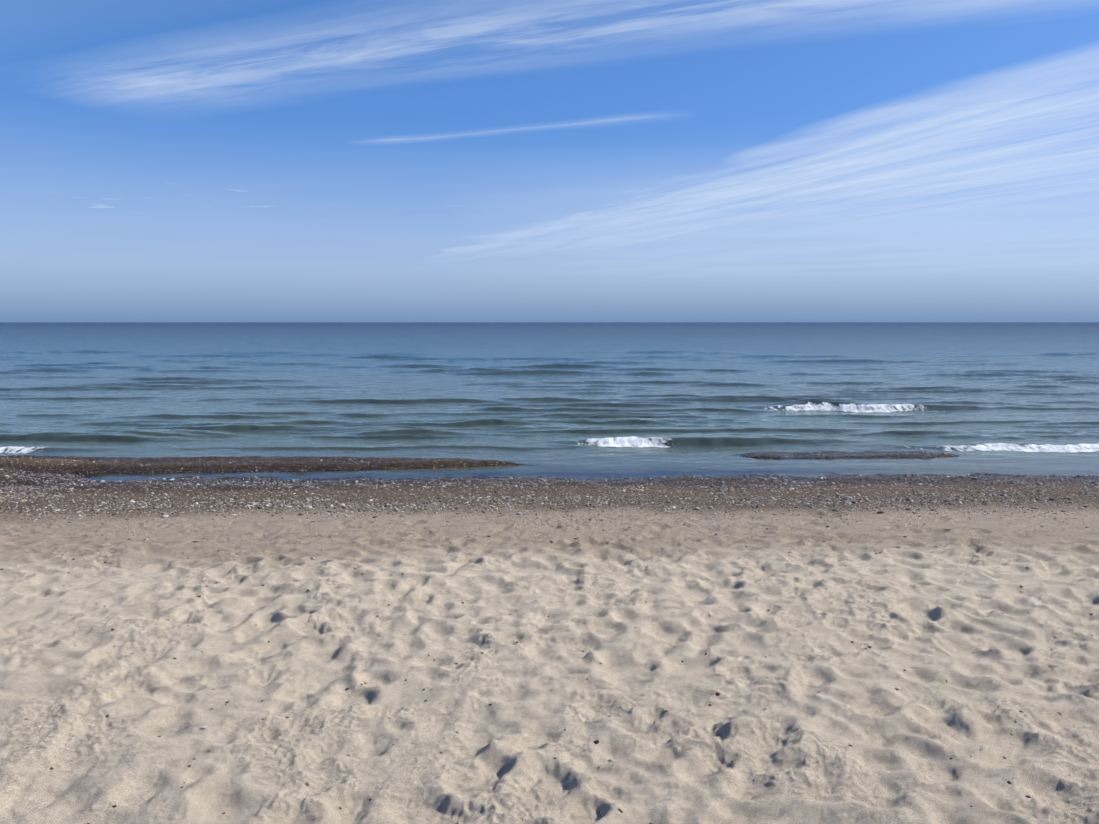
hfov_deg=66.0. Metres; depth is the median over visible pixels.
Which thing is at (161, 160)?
sky
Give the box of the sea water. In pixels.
[0,322,1098,481]
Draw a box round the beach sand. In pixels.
[0,451,1098,823]
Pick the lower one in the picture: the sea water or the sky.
the sea water
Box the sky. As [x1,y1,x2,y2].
[0,0,1098,321]

